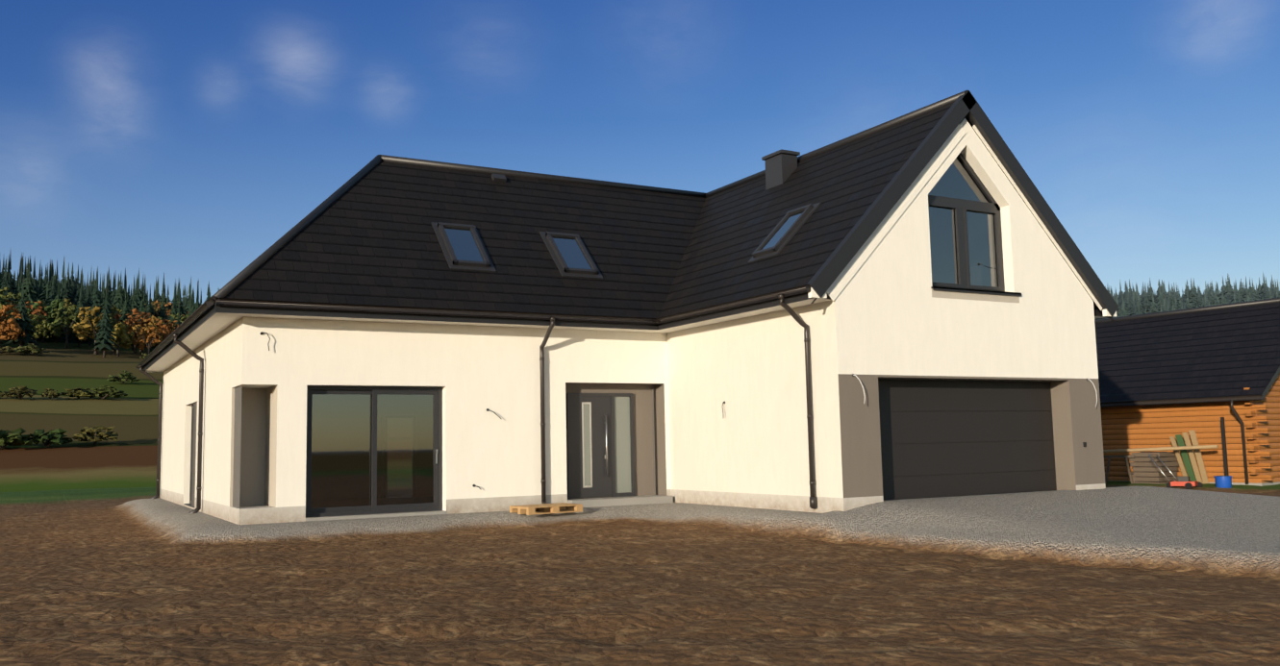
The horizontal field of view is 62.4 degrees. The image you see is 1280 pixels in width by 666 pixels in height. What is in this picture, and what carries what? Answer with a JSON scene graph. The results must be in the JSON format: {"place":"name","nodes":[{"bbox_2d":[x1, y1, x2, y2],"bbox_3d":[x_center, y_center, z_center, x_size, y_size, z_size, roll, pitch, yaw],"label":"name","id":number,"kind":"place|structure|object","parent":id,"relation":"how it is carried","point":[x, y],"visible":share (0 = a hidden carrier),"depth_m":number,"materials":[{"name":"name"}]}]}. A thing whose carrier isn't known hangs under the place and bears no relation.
{"place":"outdoors","nodes":[
{"label":"outdoors","id":0,"kind":"place"},
{"bbox_2d":[145,118,1105,525],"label":"house walls","id":1,"kind":"structure","parent":0,"point":[888,313],"depth_m":20.83,"materials":[{"name":"beige paint"}]},
{"bbox_2d":[135,284,1119,513],"bbox_3d":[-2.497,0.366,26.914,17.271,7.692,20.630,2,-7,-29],"label":"gutters and downspouts","id":2,"kind":"object","parent":1,"relation":"attached to","point":[202,313],"visible":0.75,"depth_m":20.63,"materials":[{"name":"black metal"}]},
{"bbox_2d":[189,149,1097,517],"bbox_3d":[-1.033,-0.306,23.129,20.764,8.090,8.348,-2,-6,3],"label":"house joinery","id":3,"kind":"object","parent":1,"relation":"in","point":[374,449],"visible":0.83,"depth_m":20.67,"materials":[{"name":"black metal"}]},
{"bbox_2d":[210,90,1118,329],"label":"house roof","id":4,"kind":"structure","parent":1,"relation":"on","point":[365,235],"depth_m":22.18,"materials":[{"name":"black tile"}]},
{"bbox_2d":[0,310,1279,665],"bbox_3d":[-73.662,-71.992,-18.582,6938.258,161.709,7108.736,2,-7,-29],"label":"ground","id":5,"kind":"structure","parent":0,"point":[106,559],"depth_m":12.87,"materials":[{"name":"soil"}]},
{"bbox_2d":[509,502,582,515],"bbox_3d":[-1.845,3.463,20.810,1.200,0.144,0.800,3,-7,-33],"label":"pallet","id":6,"kind":"object","parent":5,"relation":"on","point":[540,509],"visible":1,"depth_m":20.68,"materials":[{"name":"brown wood"}]},
{"bbox_2d":[0,252,1279,449],"bbox_3d":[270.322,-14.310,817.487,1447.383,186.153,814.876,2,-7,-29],"label":"forest trees","id":7,"kind":"object","parent":5,"relation":"on","point":[52,307],"visible":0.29,"depth_m":341.63,"materials":[{"name":"green plant"}]},
{"bbox_2d":[1094,298,1279,489],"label":"neighbour building","id":8,"kind":"structure","parent":5,"relation":"on","point":[1190,398],"depth_m":31.11,"materials":[{"name":"wood"}]},
{"bbox_2d":[0,0,1279,303],"label":"sky","id":9,"kind":"structure","parent":0,"point":[182,139],"materials":[{"name":"blue"}]}
]}

